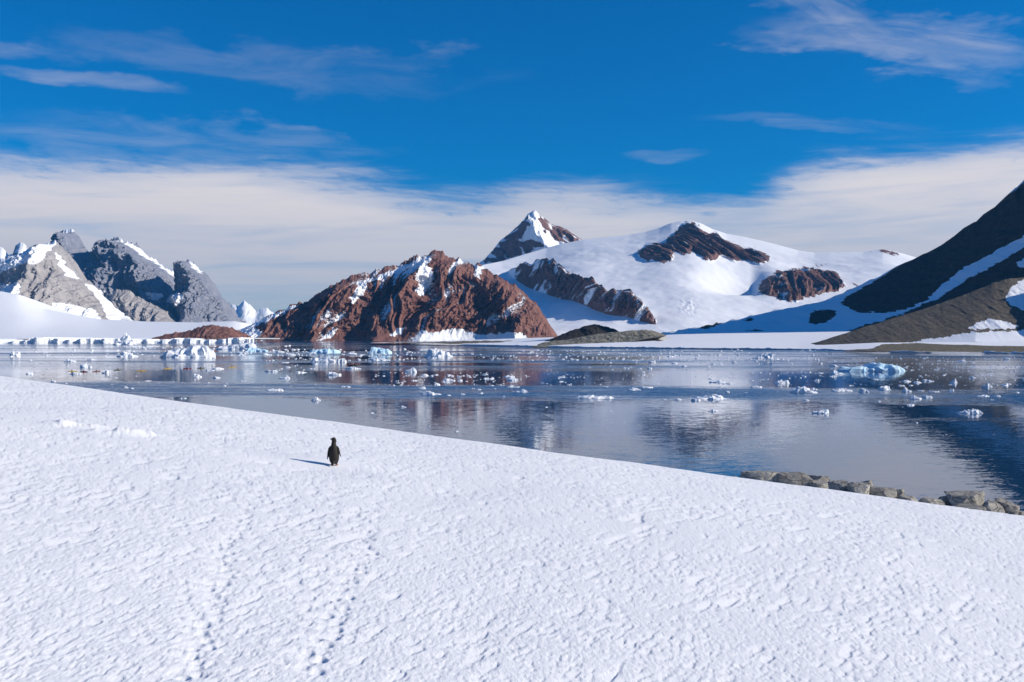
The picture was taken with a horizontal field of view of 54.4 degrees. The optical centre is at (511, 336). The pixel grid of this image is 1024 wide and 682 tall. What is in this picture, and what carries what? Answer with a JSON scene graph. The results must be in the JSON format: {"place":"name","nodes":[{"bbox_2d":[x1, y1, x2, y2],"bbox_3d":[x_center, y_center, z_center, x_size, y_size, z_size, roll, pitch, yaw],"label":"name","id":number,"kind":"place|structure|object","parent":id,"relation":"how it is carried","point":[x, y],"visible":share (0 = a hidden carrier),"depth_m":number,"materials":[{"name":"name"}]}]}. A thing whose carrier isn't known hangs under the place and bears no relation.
{"place":"outdoors","nodes":[
{"label":"outdoors","id":0,"kind":"place"},
{"bbox_2d":[0,242,26,258],"bbox_3d":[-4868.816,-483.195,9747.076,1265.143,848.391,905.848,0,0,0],"label":"snow capped crag","id":1,"kind":"structure","parent":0,"point":[20,247],"depth_m":9557.28,"materials":[{"name":"white snow"}]},
{"bbox_2d":[0,240,135,320],"bbox_3d":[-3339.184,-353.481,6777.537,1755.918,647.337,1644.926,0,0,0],"label":"pale mountain","id":2,"kind":"structure","parent":0,"point":[51,274],"depth_m":6565.49,"materials":[{"name":"grey stone"}]},
{"bbox_2d":[50,229,174,308],"bbox_3d":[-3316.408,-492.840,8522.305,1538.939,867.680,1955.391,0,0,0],"label":"jagged crag","id":3,"kind":"structure","parent":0,"point":[108,267],"depth_m":8054.53,"materials":[{"name":"grey stone"}]},
{"bbox_2d":[0,291,254,338],"bbox_3d":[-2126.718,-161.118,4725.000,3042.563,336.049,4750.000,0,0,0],"label":"glacier apron","id":4,"kind":"object","parent":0,"point":[22,317],"visible":0.74,"depth_m":4276.68,"materials":[{"name":"white snow"}]},
{"bbox_2d":[104,289,178,321],"bbox_3d":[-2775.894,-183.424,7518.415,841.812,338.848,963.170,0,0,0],"label":"rock buttress","id":5,"kind":"object","parent":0,"point":[129,303],"visible":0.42,"depth_m":7218.11,"materials":[{"name":"grey stone"}]},
{"bbox_2d":[152,325,255,340],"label":"brown rock knoll","id":6,"kind":"structure","parent":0,"point":[215,332],"depth_m":2419.91,"materials":[{"name":"brown stone"}]},
{"bbox_2d":[165,259,245,322],"bbox_3d":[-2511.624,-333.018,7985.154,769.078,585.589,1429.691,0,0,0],"label":"rock spire","id":7,"kind":"object","parent":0,"point":[195,295],"visible":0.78,"depth_m":7668.27,"materials":[{"name":"grey stone"}]},
{"bbox_2d":[231,301,273,323],"bbox_3d":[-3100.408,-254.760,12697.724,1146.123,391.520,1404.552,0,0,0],"label":"distant snow hill","id":8,"kind":"structure","parent":0,"point":[246,312],"depth_m":12325.05,"materials":[{"name":"white snow"}]},
{"bbox_2d":[239,250,557,340],"bbox_3d":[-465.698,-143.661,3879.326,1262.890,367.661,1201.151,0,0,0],"label":"brown mountain","id":9,"kind":"structure","parent":0,"point":[434,295],"depth_m":3452.72,"materials":[{"name":"brown stone"}]},
{"bbox_2d":[0,376,1023,681],"bbox_3d":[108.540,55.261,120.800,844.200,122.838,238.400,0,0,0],"label":"snow slope","id":10,"kind":"structure","parent":0,"point":[142,538],"depth_m":11.29,"materials":[{"name":"white snow"}]},
{"bbox_2d":[327,437,340,465],"bbox_3d":[-3.619,2.343,20.235,0.248,0.573,0.246,0,0,-39],"label":"penguin","id":11,"kind":"object","parent":10,"relation":"on","point":[333,453],"visible":1,"depth_m":20.18,"materials":[{"name":"black"}]},
{"bbox_2d":[739,470,779,481],"bbox_3d":[15.993,9.157,62.677,2.686,1.305,2.291,0,0,-35],"label":"boulder","id":12,"kind":"object","parent":10,"relation":"on","point":[770,476],"visible":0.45,"depth_m":62.15,"materials":[{"name":"stone"}]},
{"bbox_2d":[776,472,813,485],"bbox_3d":[17.619,9.233,62.081,2.328,1.442,1.392,0,0,0],"label":"boulder","id":13,"kind":"object","parent":10,"relation":"on","point":[799,478],"visible":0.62,"depth_m":61.58,"materials":[{"name":"stone"}]},
{"bbox_2d":[808,475,829,481],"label":"boulder","id":14,"kind":"object","parent":10,"relation":"on","point":[824,478],"visible":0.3,"depth_m":64.70,"materials":[{"name":"stone"}]},
{"bbox_2d":[810,479,828,488],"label":"boulder","id":15,"kind":"object","parent":10,"relation":"on","point":[818,483],"visible":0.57,"depth_m":61.21,"materials":[{"name":"stone"}]},
{"bbox_2d":[827,480,848,491],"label":"boulder","id":16,"kind":"object","parent":10,"relation":"on","point":[840,485],"visible":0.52,"depth_m":63.02,"materials":[{"name":"stone"}]},
{"bbox_2d":[847,482,869,494],"bbox_3d":[21.641,9.775,62.081,1.145,1.374,1.346,0,0,-15],"label":"boulder","id":17,"kind":"object","parent":10,"relation":"on","point":[859,487],"visible":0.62,"depth_m":61.71,"materials":[{"name":"stone"}]},
{"bbox_2d":[863,480,872,485],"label":"boulder","id":18,"kind":"object","parent":10,"relation":"on","point":[870,482],"visible":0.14,"depth_m":64.70,"materials":[{"name":"stone"}]},
{"bbox_2d":[869,486,896,498],"bbox_3d":[23.157,10.059,62.486,1.892,1.257,1.092,0,0,22],"label":"boulder","id":19,"kind":"object","parent":10,"relation":"on","point":[884,492],"visible":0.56,"depth_m":62.10,"materials":[{"name":"stone"}]},
{"bbox_2d":[896,489,904,498],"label":"boulder","id":20,"kind":"object","parent":10,"relation":"on","point":[900,492],"visible":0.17,"depth_m":63.17,"materials":[{"name":"stone"}]},
{"bbox_2d":[898,495,917,501],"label":"boulder","id":21,"kind":"object","parent":10,"relation":"on","point":[908,497],"visible":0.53,"depth_m":61.76,"materials":[{"name":"stone"}]},
{"bbox_2d":[918,497,944,504],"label":"boulder","id":22,"kind":"object","parent":10,"relation":"on","point":[932,500],"visible":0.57,"depth_m":62.14,"materials":[{"name":"stone"}]},
{"bbox_2d":[938,496,950,505],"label":"boulder","id":23,"kind":"object","parent":10,"relation":"on","point":[944,499],"visible":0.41,"depth_m":63.79,"materials":[{"name":"stone"}]},
{"bbox_2d":[944,491,984,505],"bbox_3d":[28.883,10.879,63.923,2.370,1.730,2.689,0,0,34],"label":"boulder","id":24,"kind":"object","parent":10,"relation":"on","point":[958,497],"visible":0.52,"depth_m":63.24,"materials":[{"name":"stone"}]},
{"bbox_2d":[953,503,986,510],"bbox_3d":[28.094,10.779,61.499,1.968,0.646,1.979,0,0,0],"label":"boulder","id":25,"kind":"object","parent":10,"relation":"on","point":[971,506],"visible":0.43,"depth_m":61.35,"materials":[{"name":"stone"}]},
{"bbox_2d":[983,500,1004,512],"bbox_3d":[30.189,10.985,62.497,1.272,1.272,1.158,0,0,0],"label":"boulder","id":26,"kind":"object","parent":10,"relation":"on","point":[992,505],"visible":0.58,"depth_m":62.18,"materials":[{"name":"stone"}]},
{"bbox_2d":[994,498,1019,512],"bbox_3d":[31.317,11.104,63.094,1.516,1.587,1.639,0,0,-42],"label":"boulder","id":27,"kind":"object","parent":10,"relation":"on","point":[1006,505],"visible":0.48,"depth_m":62.50,"materials":[{"name":"stone"}]},
{"bbox_2d":[1007,511,1018,514],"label":"boulder","id":28,"kind":"object","parent":10,"relation":"on","point":[1013,512],"visible":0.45,"depth_m":60.90,"materials":[{"name":"stone"}]},
{"bbox_2d":[0,341,1023,510],"bbox_3d":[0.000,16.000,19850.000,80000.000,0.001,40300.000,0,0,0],"label":"water","id":29,"kind":"structure","parent":0,"point":[769,424],"depth_m":255.37,"materials":[{"name":"blue liquid"}]},
{"bbox_2d":[9,351,20,355],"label":"brash ice","id":30,"kind":"structure","parent":29,"relation":"on","point":[15,353],"depth_m":815.46,"materials":[{"name":"white ice"}]},
{"bbox_2d":[80,363,91,366],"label":"ice floe","id":31,"kind":"object","parent":29,"relation":"on","point":[85,365],"visible":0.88,"depth_m":509.59,"materials":[{"name":"white ice"}]},
{"bbox_2d":[113,333,136,344],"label":"iceberg","id":32,"kind":"object","parent":29,"relation":"on","point":[125,339],"visible":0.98,"depth_m":1846.31,"materials":[{"name":"white ice"}]},
{"bbox_2d":[116,352,137,356],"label":"iceberg","id":33,"kind":"object","parent":29,"relation":"on","point":[126,354],"visible":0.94,"depth_m":774.74,"materials":[{"name":"white ice"}]},
{"bbox_2d":[0,337,279,342],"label":"glacier front","id":34,"kind":"object","parent":29,"relation":"on","point":[113,340],"visible":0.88,"depth_m":2275.94,"materials":[{"name":"white ice"}]},
{"bbox_2d":[160,345,215,356],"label":"iceberg","id":35,"kind":"object","parent":29,"relation":"on","point":[197,351],"visible":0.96,"depth_m":752.94,"materials":[{"name":"white ice"}]},
{"bbox_2d":[217,343,255,348],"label":"iceberg","id":36,"kind":"object","parent":29,"relation":"on","point":[244,346],"visible":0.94,"depth_m":1200.84,"materials":[{"name":"white ice"}]},
{"bbox_2d":[245,347,268,351],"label":"iceberg","id":37,"kind":"object","parent":29,"relation":"on","point":[250,349],"visible":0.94,"depth_m":1013.79,"materials":[{"name":"white ice"}]},
{"bbox_2d":[266,389,283,390],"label":"ice floe","id":38,"kind":"object","parent":29,"relation":"on","point":[275,390],"visible":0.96,"depth_m":291.04,"materials":[{"name":"white ice"}]},
{"bbox_2d":[308,348,339,352],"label":"iceberg","id":39,"kind":"object","parent":29,"relation":"on","point":[328,350],"visible":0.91,"depth_m":924.71,"materials":[{"name":"white ice"}]},
{"bbox_2d":[311,357,336,361],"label":"iceberg","id":40,"kind":"object","parent":29,"relation":"on","point":[323,359],"visible":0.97,"depth_m":614.68,"materials":[{"name":"white ice"}]},
{"bbox_2d":[327,371,340,374],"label":"ice floe","id":41,"kind":"object","parent":29,"relation":"on","point":[332,373],"visible":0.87,"depth_m":407.89,"materials":[{"name":"white ice"}]},
{"bbox_2d":[337,358,346,361],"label":"iceberg","id":42,"kind":"object","parent":29,"relation":"on","point":[341,360],"visible":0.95,"depth_m":608.03,"materials":[{"name":"white ice"}]},
{"bbox_2d":[367,358,387,360],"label":"ice floe","id":43,"kind":"object","parent":29,"relation":"on","point":[378,359],"visible":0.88,"depth_m":651.25,"materials":[{"name":"white ice"}]},
{"bbox_2d":[368,347,391,353],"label":"iceberg","id":44,"kind":"object","parent":29,"relation":"on","point":[375,350],"visible":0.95,"depth_m":900.08,"materials":[{"name":"white ice"}]},
{"bbox_2d":[404,367,416,371],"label":"ice floe","id":45,"kind":"object","parent":29,"relation":"on","point":[413,369],"visible":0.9,"depth_m":440.72,"materials":[{"name":"white ice"}]},
{"bbox_2d":[420,391,441,394],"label":"ice floe","id":46,"kind":"object","parent":29,"relation":"on","point":[428,393],"visible":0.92,"depth_m":271.40,"materials":[{"name":"white ice"}]},
{"bbox_2d":[424,348,452,356],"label":"iceberg","id":47,"kind":"object","parent":29,"relation":"on","point":[434,352],"visible":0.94,"depth_m":773.61,"materials":[{"name":"white ice"}]},
{"bbox_2d":[10,345,1023,428],"bbox_3d":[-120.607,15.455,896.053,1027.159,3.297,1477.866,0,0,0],"label":"brash ice field","id":48,"kind":"structure","parent":29,"relation":"on","point":[532,360],"depth_m":765.73,"materials":[{"name":"white ice"}]},
{"bbox_2d":[577,395,613,398],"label":"ice floe","id":49,"kind":"object","parent":29,"relation":"on","point":[596,397],"visible":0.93,"depth_m":255.64,"materials":[{"name":"white ice"}]},
{"bbox_2d":[463,344,844,350],"bbox_3d":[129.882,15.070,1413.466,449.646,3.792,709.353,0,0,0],"label":"ice foot","id":50,"kind":"object","parent":29,"relation":"on","point":[643,347],"visible":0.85,"depth_m":1253.70},
{"bbox_2d":[695,394,726,399],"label":"ice floe","id":51,"kind":"object","parent":29,"relation":"on","point":[714,397],"visible":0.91,"depth_m":252.61,"materials":[{"name":"white ice"}]},
{"bbox_2d":[710,380,724,382],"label":"ice floe","id":52,"kind":"object","parent":29,"relation":"on","point":[720,381],"visible":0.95,"depth_m":343.41,"materials":[{"name":"white ice"}]},
{"bbox_2d":[755,352,772,357],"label":"iceberg","id":53,"kind":"object","parent":29,"relation":"on","point":[768,355],"visible":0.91,"depth_m":722.47,"materials":[{"name":"white ice"}]},
{"bbox_2d":[774,379,788,383],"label":"ice floe","id":54,"kind":"object","parent":29,"relation":"on","point":[782,382],"visible":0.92,"depth_m":336.09,"materials":[{"name":"white ice"}]},
{"bbox_2d":[789,386,816,392],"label":"ice floe","id":55,"kind":"object","parent":29,"relation":"on","point":[803,389],"visible":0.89,"depth_m":280.11,"materials":[{"name":"white ice"}]},
{"bbox_2d":[812,409,828,413],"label":"ice floe","id":56,"kind":"object","parent":29,"relation":"on","point":[825,411],"visible":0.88,"depth_m":206.41,"materials":[{"name":"white ice"}]},
{"bbox_2d":[831,388,851,391],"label":"ice floe","id":57,"kind":"object","parent":29,"relation":"on","point":[840,390],"visible":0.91,"depth_m":287.98,"materials":[{"name":"white ice"}]},
{"bbox_2d":[837,362,904,371],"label":"iceberg","id":58,"kind":"object","parent":29,"relation":"on","point":[874,367],"visible":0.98,"depth_m":449.56,"materials":[{"name":"white ice"}]},
{"bbox_2d":[878,386,890,389],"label":"brash ice","id":59,"kind":"structure","parent":29,"relation":"on","point":[884,388],"depth_m":296.25,"materials":[{"name":"white ice"}]},
{"bbox_2d":[889,351,931,352],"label":"ice foot","id":60,"kind":"object","parent":29,"relation":"on","point":[909,352],"visible":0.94,"depth_m":964.37},
{"bbox_2d":[956,409,981,413],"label":"ice floe","id":61,"kind":"object","parent":29,"relation":"on","point":[972,411],"visible":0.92,"depth_m":205.76,"materials":[{"name":"white ice"}]},
{"bbox_2d":[982,351,1023,353],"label":"ice foot","id":62,"kind":"object","parent":29,"relation":"on","point":[994,352],"visible":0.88,"depth_m":907.52},
{"bbox_2d":[0,0,1023,312],"label":"sky","id":63,"kind":"structure","parent":0,"point":[287,151],"materials":[{"name":"blue"}]},
{"bbox_2d":[479,210,581,264],"bbox_3d":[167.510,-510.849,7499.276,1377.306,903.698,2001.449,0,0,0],"label":"snow peak","id":64,"kind":"structure","parent":0,"point":[533,230],"depth_m":7162.61,"materials":[{"name":"white snow"}]},
{"bbox_2d":[546,324,618,340],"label":"dark knoll","id":65,"kind":"structure","parent":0,"point":[592,329],"depth_m":1622.17,"materials":[{"name":"grey stone"}]},
{"bbox_2d":[532,330,665,346],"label":"lichen rock bank","id":66,"kind":"structure","parent":0,"point":[625,336],"depth_m":1462.88,"materials":[{"name":"grey stone"}]},
{"bbox_2d":[482,221,916,335],"bbox_3d":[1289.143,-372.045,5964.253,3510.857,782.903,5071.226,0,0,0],"label":"glacier dome","id":67,"kind":"structure","parent":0,"point":[679,275],"depth_m":5225.07,"materials":[{"name":"white snow"}]},
{"bbox_2d":[508,258,656,323],"bbox_3d":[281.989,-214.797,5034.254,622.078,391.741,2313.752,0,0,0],"label":"rock ridge","id":68,"kind":"object","parent":67,"relation":"on","point":[552,277],"visible":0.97,"depth_m":4585.34,"materials":[{"name":"stone"}]},
{"bbox_2d":[381,330,1023,351],"bbox_3d":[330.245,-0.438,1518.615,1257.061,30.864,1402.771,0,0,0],"label":"snow spit","id":69,"kind":"structure","parent":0,"point":[803,339],"depth_m":1311.57,"materials":[{"name":"white snow"}]},
{"bbox_2d":[662,180,1023,332],"bbox_3d":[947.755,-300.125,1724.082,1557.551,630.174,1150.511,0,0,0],"label":"dark hill","id":70,"kind":"structure","parent":0,"point":[985,249],"depth_m":1580.43,"materials":[{"name":"black stone"}]},
{"bbox_2d":[811,277,1023,344],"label":"scree spur","id":71,"kind":"structure","parent":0,"point":[993,312],"depth_m":1154.02,"materials":[{"name":"grey stone"}]}
]}

